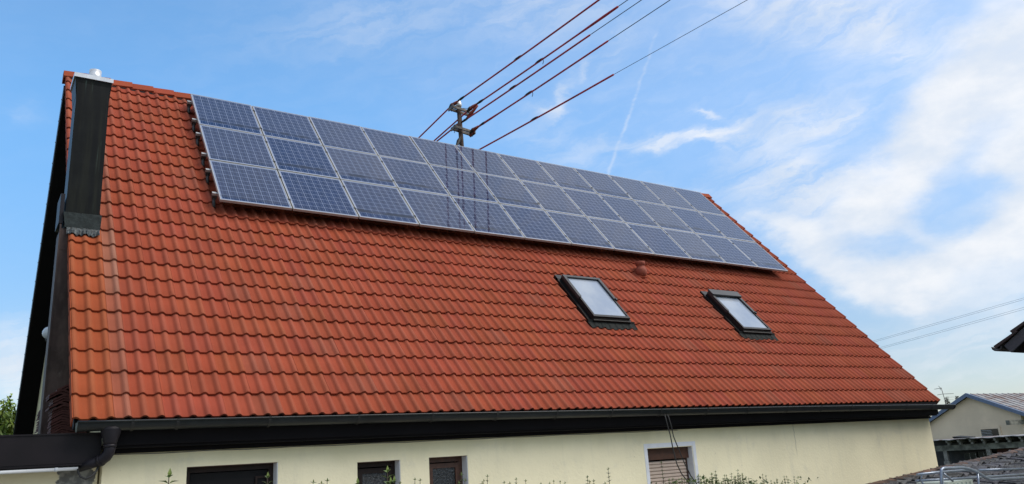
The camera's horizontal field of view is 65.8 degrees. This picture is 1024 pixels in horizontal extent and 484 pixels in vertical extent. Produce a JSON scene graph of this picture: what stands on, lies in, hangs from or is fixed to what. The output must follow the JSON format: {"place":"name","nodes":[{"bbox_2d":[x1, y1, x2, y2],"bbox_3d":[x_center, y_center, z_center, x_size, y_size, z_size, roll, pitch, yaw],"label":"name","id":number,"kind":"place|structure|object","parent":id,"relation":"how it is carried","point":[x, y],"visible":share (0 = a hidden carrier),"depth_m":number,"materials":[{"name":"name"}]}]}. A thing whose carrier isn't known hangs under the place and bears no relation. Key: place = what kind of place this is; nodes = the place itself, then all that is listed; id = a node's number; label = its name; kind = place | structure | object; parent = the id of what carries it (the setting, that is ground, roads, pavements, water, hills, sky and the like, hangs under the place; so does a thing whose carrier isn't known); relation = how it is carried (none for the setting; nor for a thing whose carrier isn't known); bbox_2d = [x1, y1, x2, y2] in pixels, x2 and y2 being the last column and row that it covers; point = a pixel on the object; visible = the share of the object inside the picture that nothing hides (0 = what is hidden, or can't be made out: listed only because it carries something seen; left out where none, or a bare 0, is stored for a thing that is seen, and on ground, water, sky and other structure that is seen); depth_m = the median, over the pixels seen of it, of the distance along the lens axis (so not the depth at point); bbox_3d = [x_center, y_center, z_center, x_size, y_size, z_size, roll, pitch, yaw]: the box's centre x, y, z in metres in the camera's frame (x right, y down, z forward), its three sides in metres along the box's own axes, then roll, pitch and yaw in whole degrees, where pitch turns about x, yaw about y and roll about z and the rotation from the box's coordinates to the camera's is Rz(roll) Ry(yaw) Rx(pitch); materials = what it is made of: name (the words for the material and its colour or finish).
{"place":"outdoors","nodes":[
{"label":"outdoors","id":0,"kind":"place"},
{"bbox_2d":[0,0,1023,411],"label":"sky","id":1,"kind":"structure","parent":0,"point":[875,148],"materials":[{"name":"blue"}]},
{"bbox_2d":[917,479,972,483],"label":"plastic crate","id":2,"kind":"object","parent":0,"point":[967,481],"visible":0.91,"depth_m":10.06,"materials":[{"name":"white plastic"}]},
{"bbox_2d":[874,298,1021,340],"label":"overhead line","id":3,"kind":"object","parent":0,"point":[944,320],"visible":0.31,"depth_m":60.05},
{"bbox_2d":[879,300,1020,340],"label":"overhead line","id":4,"kind":"object","parent":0,"point":[950,320],"visible":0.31,"depth_m":59.83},
{"bbox_2d":[880,307,1023,347],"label":"overhead line","id":5,"kind":"object","parent":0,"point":[955,326],"visible":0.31,"depth_m":59.25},
{"bbox_2d":[881,309,1023,348],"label":"overhead line","id":6,"kind":"object","parent":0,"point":[954,328],"visible":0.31,"depth_m":59.50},
{"bbox_2d":[929,393,1023,439],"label":"barn","id":7,"kind":"structure","parent":0,"point":[983,414],"depth_m":48.33,"materials":[{"name":"beige paint"}]},
{"bbox_2d":[978,426,1001,436],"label":"window","id":8,"kind":"structure","parent":7,"relation":"in","point":[990,430],"depth_m":47.43,"materials":[{"name":"grey glass"}]},
{"bbox_2d":[933,434,1023,466],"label":"open shed","id":9,"kind":"structure","parent":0,"point":[956,449],"depth_m":37.25,"materials":[{"name":"grey wood"}]},
{"bbox_2d":[963,451,977,460],"bbox_3d":[21.809,10.292,37.513,0.130,0.690,0.700,7,-19,-34],"label":"window","id":10,"kind":"structure","parent":9,"relation":"in","point":[972,454],"depth_m":37.56,"materials":[{"name":"black glass"}]},
{"bbox_2d":[976,450,992,457],"bbox_3d":[22.172,10.127,37.000,0.130,0.690,0.700,7,-19,-34],"label":"window","id":11,"kind":"structure","parent":9,"relation":"in","point":[979,453],"depth_m":37.13,"materials":[{"name":"black glass"}]},
{"label":"yard","id":12,"kind":"structure","parent":0,"visible":0},
{"bbox_2d":[162,469,174,483],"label":"hedge shrub","id":13,"kind":"object","parent":12,"relation":"on","point":[169,474],"visible":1,"depth_m":2.73,"materials":[{"name":"green plant"}]},
{"bbox_2d":[355,465,395,483],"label":"hedge shrub","id":14,"kind":"object","parent":12,"relation":"on","point":[387,470],"visible":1,"depth_m":3.81,"materials":[{"name":"green plant"}]},
{"bbox_2d":[480,475,525,483],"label":"hedge shrub","id":15,"kind":"object","parent":12,"relation":"on","point":[504,482],"visible":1,"depth_m":5.18,"materials":[{"name":"green plant"}]},
{"bbox_2d":[586,468,610,483],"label":"hedge shrub","id":16,"kind":"object","parent":12,"relation":"on","point":[587,480],"visible":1,"depth_m":5.85,"materials":[{"name":"green plant"}]},
{"bbox_2d":[651,461,665,483],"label":"hedge shrub","id":17,"kind":"object","parent":12,"relation":"on","point":[661,462],"visible":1,"depth_m":6.43,"materials":[{"name":"green plant"}]},
{"bbox_2d":[668,474,732,483],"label":"hedge shrub","id":18,"kind":"object","parent":12,"relation":"on","point":[692,481],"visible":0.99,"depth_m":6.64,"materials":[{"name":"green plant"}]},
{"bbox_2d":[689,469,775,483],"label":"hedge shrub","id":19,"kind":"object","parent":12,"relation":"on","point":[730,480],"visible":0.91,"depth_m":7.04,"materials":[{"name":"green plant"}]},
{"bbox_2d":[747,474,818,483],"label":"hedge shrub","id":20,"kind":"object","parent":12,"relation":"on","point":[781,481],"visible":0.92,"depth_m":7.62,"materials":[{"name":"green plant"}]},
{"bbox_2d":[867,447,1023,483],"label":"tiled outbuilding","id":21,"kind":"structure","parent":12,"relation":"on","point":[1014,458],"depth_m":15.26,"materials":[{"name":"grey tile"}]},
{"bbox_2d":[915,466,1023,483],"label":"tubular rack","id":22,"kind":"object","parent":12,"relation":"on","point":[941,472],"visible":1,"depth_m":8.44,"materials":[{"name":"grey metal"}]},
{"bbox_2d":[991,321,1023,352],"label":"neighbour house","id":23,"kind":"structure","parent":12,"relation":"on","point":[1013,342],"depth_m":11.73,"materials":[{"name":"grey stone"}]},
{"label":"ground","id":24,"kind":"structure","parent":0,"visible":0},
{"bbox_2d":[0,393,17,434],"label":"leafy tree","id":25,"kind":"object","parent":24,"relation":"on","point":[7,418],"visible":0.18,"depth_m":17.10,"materials":[{"name":"green plant"}]},
{"bbox_2d":[0,432,101,483],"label":"side extension","id":26,"kind":"object","parent":24,"relation":"on","point":[57,458],"visible":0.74,"depth_m":7.26,"materials":[{"name":"grey plastic"}]},
{"bbox_2d":[13,69,955,483],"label":"house","id":27,"kind":"structure","parent":24,"relation":"on","point":[195,335],"depth_m":11.02,"materials":[{"name":"red tile"}]},
{"bbox_2d":[42,327,47,341],"bbox_3d":[-7.503,1.494,12.832,0.214,0.245,0.214,-6,-16,10],"label":"globe lamp","id":28,"kind":"object","parent":27,"relation":"attached to","point":[44,332],"visible":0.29,"depth_m":12.75,"materials":[{"name":"white glass"}]},
{"bbox_2d":[186,100,191,113],"bbox_3d":[-0.262,-1.668,17.114,12.857,0.234,0.112,7,-19,-34],"label":"mounting rail","id":29,"kind":"object","parent":27,"relation":"attached to","point":[189,104],"visible":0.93,"depth_m":13.57,"materials":[{"name":"metal"}]},
{"bbox_2d":[191,118,196,132],"bbox_3d":[0.018,-1.286,16.625,12.857,0.234,0.112,7,-19,-34],"label":"mounting rail","id":30,"kind":"object","parent":27,"relation":"attached to","point":[193,122],"visible":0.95,"depth_m":13.09,"materials":[{"name":"metal"}]},
{"bbox_2d":[190,94,262,134],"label":"solar panel","id":31,"kind":"object","parent":30,"relation":"attached to","point":[223,114],"visible":1,"depth_m":13.59,"materials":[{"name":"glass"}]},
{"bbox_2d":[252,106,321,145],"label":"solar panel","id":32,"kind":"object","parent":30,"relation":"attached to","point":[284,125],"visible":1,"depth_m":14.18,"materials":[{"name":"glass"}]},
{"bbox_2d":[309,116,376,154],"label":"solar panel","id":33,"kind":"object","parent":30,"relation":"attached to","point":[339,135],"visible":1,"depth_m":14.76,"materials":[{"name":"glass"}]},
{"bbox_2d":[361,127,427,163],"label":"solar panel","id":34,"kind":"object","parent":30,"relation":"attached to","point":[393,145],"visible":1,"depth_m":15.36,"materials":[{"name":"glass"}]},
{"bbox_2d":[410,136,474,171],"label":"solar panel","id":35,"kind":"object","parent":30,"relation":"attached to","point":[441,154],"visible":1,"depth_m":15.94,"materials":[{"name":"glass"}]},
{"bbox_2d":[455,145,517,179],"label":"solar panel","id":36,"kind":"object","parent":30,"relation":"attached to","point":[486,162],"visible":1,"depth_m":16.53,"materials":[{"name":"glass"}]},
{"bbox_2d":[497,153,558,186],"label":"solar panel","id":37,"kind":"object","parent":30,"relation":"attached to","point":[527,170],"visible":1,"depth_m":17.11,"materials":[{"name":"glass"}]},
{"bbox_2d":[537,161,596,193],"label":"solar panel","id":38,"kind":"object","parent":30,"relation":"attached to","point":[566,177],"visible":1,"depth_m":17.70,"materials":[{"name":"glass"}]},
{"bbox_2d":[574,168,631,199],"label":"solar panel","id":39,"kind":"object","parent":30,"relation":"attached to","point":[603,184],"visible":1,"depth_m":18.29,"materials":[{"name":"glass"}]},
{"bbox_2d":[609,175,665,205],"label":"solar panel","id":40,"kind":"object","parent":30,"relation":"attached to","point":[637,190],"visible":1,"depth_m":18.88,"materials":[{"name":"glass"}]},
{"bbox_2d":[641,181,696,210],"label":"solar panel","id":41,"kind":"object","parent":30,"relation":"attached to","point":[669,196],"visible":1,"depth_m":19.46,"materials":[{"name":"glass"}]},
{"bbox_2d":[672,187,725,215],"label":"solar panel","id":42,"kind":"object","parent":30,"relation":"attached to","point":[699,201],"visible":1,"depth_m":20.05,"materials":[{"name":"glass"}]},
{"bbox_2d":[195,132,200,146],"bbox_3d":[0.224,-1.006,16.267,12.857,0.234,0.112,7,-19,-34],"label":"mounting rail","id":43,"kind":"object","parent":27,"relation":"attached to","point":[197,136],"visible":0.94,"depth_m":12.73,"materials":[{"name":"metal"}]},
{"bbox_2d":[200,152,206,166],"bbox_3d":[0.505,-0.625,15.779,12.857,0.234,0.112,7,-19,-34],"label":"mounting rail","id":44,"kind":"object","parent":27,"relation":"attached to","point":[203,156],"visible":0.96,"depth_m":12.24,"materials":[{"name":"metal"}]},
{"bbox_2d":[199,124,276,169],"bbox_3d":[-4.421,-1.530,12.783,1.067,1.158,0.053,7,-60,-34],"label":"solar panel","id":45,"kind":"object","parent":44,"relation":"attached to","point":[234,146],"visible":1,"depth_m":12.74,"materials":[{"name":"glass"}]},
{"bbox_2d":[264,136,338,178],"bbox_3d":[-3.547,-1.424,13.369,1.067,1.158,0.054,7,-60,-34],"label":"solar panel","id":46,"kind":"object","parent":44,"relation":"attached to","point":[299,157],"visible":1,"depth_m":13.32,"materials":[{"name":"glass"}]},
{"bbox_2d":[324,146,396,187],"bbox_3d":[-2.669,-1.318,13.955,1.067,1.158,0.053,7,-59,-34],"label":"solar panel","id":47,"kind":"object","parent":44,"relation":"attached to","point":[349,165],"visible":1,"depth_m":13.91,"materials":[{"name":"glass"}]},
{"bbox_2d":[378,156,449,195],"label":"solar panel","id":48,"kind":"object","parent":44,"relation":"attached to","point":[412,175],"visible":1,"depth_m":14.50,"materials":[{"name":"glass"}]},
{"bbox_2d":[429,164,497,202],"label":"solar panel","id":49,"kind":"object","parent":44,"relation":"attached to","point":[462,184],"visible":1,"depth_m":15.09,"materials":[{"name":"glass"}]},
{"bbox_2d":[476,173,543,209],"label":"solar panel","id":50,"kind":"object","parent":44,"relation":"attached to","point":[509,191],"visible":1,"depth_m":15.68,"materials":[{"name":"glass"}]},
{"bbox_2d":[520,180,584,215],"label":"solar panel","id":51,"kind":"object","parent":44,"relation":"attached to","point":[552,198],"visible":1,"depth_m":16.27,"materials":[{"name":"glass"}]},
{"bbox_2d":[560,187,623,221],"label":"solar panel","id":52,"kind":"object","parent":44,"relation":"attached to","point":[592,205],"visible":1,"depth_m":16.85,"materials":[{"name":"glass"}]},
{"bbox_2d":[598,194,659,227],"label":"solar panel","id":53,"kind":"object","parent":44,"relation":"attached to","point":[629,211],"visible":1,"depth_m":17.44,"materials":[{"name":"glass"}]},
{"bbox_2d":[633,200,693,232],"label":"solar panel","id":54,"kind":"object","parent":44,"relation":"attached to","point":[664,217],"visible":1,"depth_m":18.03,"materials":[{"name":"glass"}]},
{"bbox_2d":[667,206,725,237],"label":"solar panel","id":55,"kind":"object","parent":44,"relation":"attached to","point":[697,222],"visible":1,"depth_m":18.61,"materials":[{"name":"glass"}]},
{"bbox_2d":[698,211,755,242],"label":"solar panel","id":56,"kind":"object","parent":44,"relation":"attached to","point":[726,226],"visible":1,"depth_m":19.20,"materials":[{"name":"glass"}]},
{"bbox_2d":[205,168,211,183],"bbox_3d":[0.711,-0.345,15.420,12.857,0.234,0.112,7,-19,-34],"label":"mounting rail","id":57,"kind":"object","parent":27,"relation":"attached to","point":[208,172],"visible":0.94,"depth_m":11.88,"materials":[{"name":"metal"}]},
{"bbox_2d":[211,192,217,207],"bbox_3d":[0.991,0.036,14.932,12.857,0.234,0.112,7,-19,-34],"label":"mounting rail","id":58,"kind":"object","parent":27,"relation":"attached to","point":[214,195],"visible":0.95,"depth_m":11.40,"materials":[{"name":"metal"}]},
{"bbox_2d":[209,160,291,209],"bbox_3d":[-3.939,-0.867,11.936,1.067,1.158,0.053,7,-60,-34],"label":"solar panel","id":59,"kind":"object","parent":58,"relation":"attached to","point":[247,185],"visible":1,"depth_m":11.87,"materials":[{"name":"glass"}]},
{"bbox_2d":[278,170,358,218],"bbox_3d":[-3.062,-0.760,12.523,1.067,1.158,0.053,7,-60,-34],"label":"solar panel","id":60,"kind":"object","parent":58,"relation":"attached to","point":[315,194],"visible":1,"depth_m":12.46,"materials":[{"name":"glass"}]},
{"bbox_2d":[341,180,418,225],"bbox_3d":[-2.184,-0.656,13.108,1.067,1.158,0.054,7,-60,-34],"label":"solar panel","id":61,"kind":"object","parent":58,"relation":"attached to","point":[373,202],"visible":1,"depth_m":13.05,"materials":[{"name":"glass"}]},
{"bbox_2d":[398,188,473,232],"bbox_3d":[-1.306,-0.552,13.695,1.067,1.158,0.053,7,-59,-34],"label":"solar panel","id":62,"kind":"object","parent":58,"relation":"attached to","point":[433,210],"visible":1,"depth_m":13.64,"materials":[{"name":"glass"}]},
{"bbox_2d":[451,196,524,238],"bbox_3d":[-0.429,-0.443,14.283,1.067,1.158,0.053,7,-59,-34],"label":"solar panel","id":63,"kind":"object","parent":58,"relation":"attached to","point":[487,218],"visible":1,"depth_m":14.23,"materials":[{"name":"glass"}]},
{"bbox_2d":[500,204,570,244],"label":"solar panel","id":64,"kind":"object","parent":58,"relation":"attached to","point":[535,224],"visible":1,"depth_m":14.81,"materials":[{"name":"glass"}]},
{"bbox_2d":[545,211,613,249],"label":"solar panel","id":65,"kind":"object","parent":58,"relation":"attached to","point":[577,230],"visible":1,"depth_m":15.40,"materials":[{"name":"glass"}]},
{"bbox_2d":[587,217,653,255],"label":"solar panel","id":66,"kind":"object","parent":58,"relation":"attached to","point":[621,236],"visible":1,"depth_m":15.99,"materials":[{"name":"glass"}]},
{"bbox_2d":[626,223,690,259],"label":"solar panel","id":67,"kind":"object","parent":58,"relation":"attached to","point":[659,242],"visible":1,"depth_m":16.57,"materials":[{"name":"glass"}]},
{"bbox_2d":[662,228,725,263],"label":"solar panel","id":68,"kind":"object","parent":58,"relation":"attached to","point":[694,246],"visible":1,"depth_m":17.16,"materials":[{"name":"glass"}]},
{"bbox_2d":[696,233,757,267],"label":"solar panel","id":69,"kind":"object","parent":58,"relation":"attached to","point":[727,251],"visible":1,"depth_m":17.75,"materials":[{"name":"glass"}]},
{"bbox_2d":[727,238,787,271],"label":"solar panel","id":70,"kind":"object","parent":58,"relation":"attached to","point":[759,256],"visible":1,"depth_m":18.34,"materials":[{"name":"glass"}]},
{"bbox_2d":[186,462,277,483],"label":"window","id":71,"kind":"structure","parent":27,"relation":"in","point":[254,476],"depth_m":8.36,"materials":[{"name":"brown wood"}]},
{"bbox_2d":[357,460,400,483],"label":"window","id":72,"kind":"structure","parent":27,"relation":"in","point":[371,475],"depth_m":9.23,"materials":[{"name":"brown wood"}]},
{"bbox_2d":[429,455,467,483],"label":"window","id":73,"kind":"structure","parent":27,"relation":"in","point":[441,473],"depth_m":9.75,"materials":[{"name":"brown wood"}]},
{"bbox_2d":[448,101,477,145],"bbox_3d":[-1.041,-2.229,17.703,0.588,2.151,0.442,7,-19,-34],"label":"utility mast","id":74,"kind":"object","parent":27,"relation":"on","point":[460,129],"visible":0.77,"depth_m":17.88,"materials":[{"name":"metal"}]},
{"bbox_2d":[418,109,447,137],"bbox_3d":[-7.736,1.169,25.967,0.035,3.302,21.760,8,-19,-36],"label":"overhead line","id":75,"kind":"object","parent":74,"relation":"attached to","point":[441,115],"visible":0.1,"depth_m":18.64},
{"bbox_2d":[433,112,466,140],"bbox_3d":[-7.588,1.252,25.414,0.035,3.262,21.766,9,-20,-38],"label":"overhead line","id":76,"kind":"object","parent":74,"relation":"attached to","point":[448,128],"visible":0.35,"depth_m":18.35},
{"bbox_2d":[449,0,599,111],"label":"overhead line","id":77,"kind":"object","parent":74,"relation":"attached to","point":[523,54],"visible":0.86,"depth_m":16.25,"materials":[{"name":"black metal"}]},
{"bbox_2d":[466,0,627,114],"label":"overhead line","id":78,"kind":"object","parent":74,"relation":"attached to","point":[471,107],"visible":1,"depth_m":15.88,"materials":[{"name":"black metal"}]},
{"bbox_2d":[453,0,640,132],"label":"overhead line","id":79,"kind":"object","parent":74,"relation":"attached to","point":[532,74],"visible":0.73,"depth_m":16.13,"materials":[{"name":"black metal"}]},
{"bbox_2d":[469,0,669,136],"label":"overhead line","id":80,"kind":"object","parent":74,"relation":"attached to","point":[474,129],"visible":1,"depth_m":16.12,"materials":[{"name":"black metal"}]},
{"bbox_2d":[479,0,746,149],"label":"overhead line","id":81,"kind":"object","parent":74,"relation":"attached to","point":[578,94],"visible":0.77,"depth_m":15.24,"materials":[{"name":"black metal"}]},
{"bbox_2d":[643,441,699,483],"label":"window","id":82,"kind":"structure","parent":27,"relation":"in","point":[656,453],"depth_m":11.77,"materials":[{"name":"white wood"}]},
{"bbox_2d":[664,414,689,483],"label":"hanging cable","id":83,"kind":"object","parent":27,"relation":"hanging from","point":[673,449],"visible":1,"depth_m":11.17,"materials":[{"name":"black rubber"}]},
{"bbox_2d":[667,414,696,483],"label":"hanging cable","id":84,"kind":"object","parent":27,"relation":"hanging from","point":[678,447],"visible":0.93,"depth_m":11.23,"materials":[{"name":"black rubber"}]},
{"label":"spare roof tile","id":85,"kind":"object","parent":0,"visible":0},
{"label":"spare roof tile","id":86,"kind":"object","parent":85,"relation":"on","visible":0},
{"bbox_2d":[50,427,74,433],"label":"spare roof tile","id":87,"kind":"object","parent":86,"relation":"on","point":[65,428],"visible":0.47,"depth_m":8.39,"materials":[{"name":"brown ceramic"}]},
{"bbox_2d":[47,425,71,433],"bbox_3d":[-4.823,2.030,8.576,0.340,0.074,0.400,7,-18,-34],"label":"spare roof tile","id":88,"kind":"object","parent":87,"relation":"on","point":[56,428],"visible":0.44,"depth_m":8.40,"materials":[{"name":"brown ceramic"}]},
{"bbox_2d":[48,422,69,431],"bbox_3d":[-4.819,2.004,8.582,0.340,0.074,0.400,7,-19,-33],"label":"spare roof tile","id":89,"kind":"object","parent":88,"relation":"on","point":[59,424],"visible":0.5,"depth_m":8.40,"materials":[{"name":"brown ceramic"}]},
{"bbox_2d":[47,419,69,428],"bbox_3d":[-4.824,1.975,8.578,0.340,0.074,0.400,7,-19,-33],"label":"spare roof tile","id":90,"kind":"object","parent":89,"relation":"on","point":[58,422],"visible":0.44,"depth_m":8.40,"materials":[{"name":"brown ceramic"}]},
{"bbox_2d":[48,417,69,426],"bbox_3d":[-4.826,1.950,8.586,0.340,0.074,0.400,6,-18,-32],"label":"spare roof tile","id":91,"kind":"object","parent":90,"relation":"on","point":[58,419],"visible":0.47,"depth_m":8.41,"materials":[{"name":"brown ceramic"}]},
{"bbox_2d":[48,414,69,423],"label":"spare roof tile","id":92,"kind":"object","parent":91,"relation":"on","point":[63,415],"visible":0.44,"depth_m":8.41,"materials":[{"name":"brown ceramic"}]},
{"bbox_2d":[48,412,69,420],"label":"spare roof tile","id":93,"kind":"object","parent":92,"relation":"on","point":[59,414],"visible":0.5,"depth_m":8.42,"materials":[{"name":"brown ceramic"}]},
{"bbox_2d":[49,409,69,418],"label":"spare roof tile","id":94,"kind":"object","parent":93,"relation":"on","point":[62,410],"visible":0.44,"depth_m":8.42,"materials":[{"name":"brown ceramic"}]},
{"bbox_2d":[49,407,69,415],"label":"spare roof tile","id":95,"kind":"object","parent":94,"relation":"on","point":[61,408],"visible":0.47,"depth_m":8.44,"materials":[{"name":"brown ceramic"}]},
{"bbox_2d":[48,404,69,413],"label":"spare roof tile","id":96,"kind":"object","parent":95,"relation":"on","point":[63,405],"visible":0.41,"depth_m":8.44,"materials":[{"name":"brown ceramic"}]},
{"bbox_2d":[45,402,68,411],"bbox_3d":[-4.859,1.792,8.604,0.340,0.074,0.400,7,-19,-34],"label":"spare roof tile","id":97,"kind":"object","parent":96,"relation":"on","point":[58,404],"visible":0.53,"depth_m":8.44,"materials":[{"name":"brown ceramic"}]},
{"bbox_2d":[53,399,69,404],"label":"spare roof tile","id":98,"kind":"object","parent":97,"relation":"on","point":[66,400],"visible":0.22,"depth_m":8.46,"materials":[{"name":"red ceramic"}]},
{"bbox_2d":[49,397,69,406],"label":"spare roof tile","id":99,"kind":"object","parent":98,"relation":"on","point":[56,401],"visible":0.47,"depth_m":8.46,"materials":[{"name":"red ceramic"}]},
{"bbox_2d":[49,394,69,404],"bbox_3d":[-4.840,1.720,8.646,0.340,0.074,0.400,7,-19,-34],"label":"spare roof tile","id":100,"kind":"object","parent":99,"relation":"on","point":[63,395],"visible":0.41,"depth_m":8.46,"materials":[{"name":"red ceramic"}]},
{"bbox_2d":[46,392,69,401],"bbox_3d":[-4.879,1.694,8.643,0.340,0.074,0.400,7,-19,-33],"label":"spare roof tile","id":101,"kind":"object","parent":100,"relation":"on","point":[58,394],"visible":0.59,"depth_m":8.48,"materials":[{"name":"brown ceramic"}]},
{"bbox_2d":[46,389,69,398],"bbox_3d":[-4.877,1.666,8.645,0.340,0.074,0.400,8,-19,-34],"label":"spare roof tile","id":102,"kind":"object","parent":101,"relation":"on","point":[55,392],"visible":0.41,"depth_m":8.47,"materials":[{"name":"red ceramic"}]}
]}

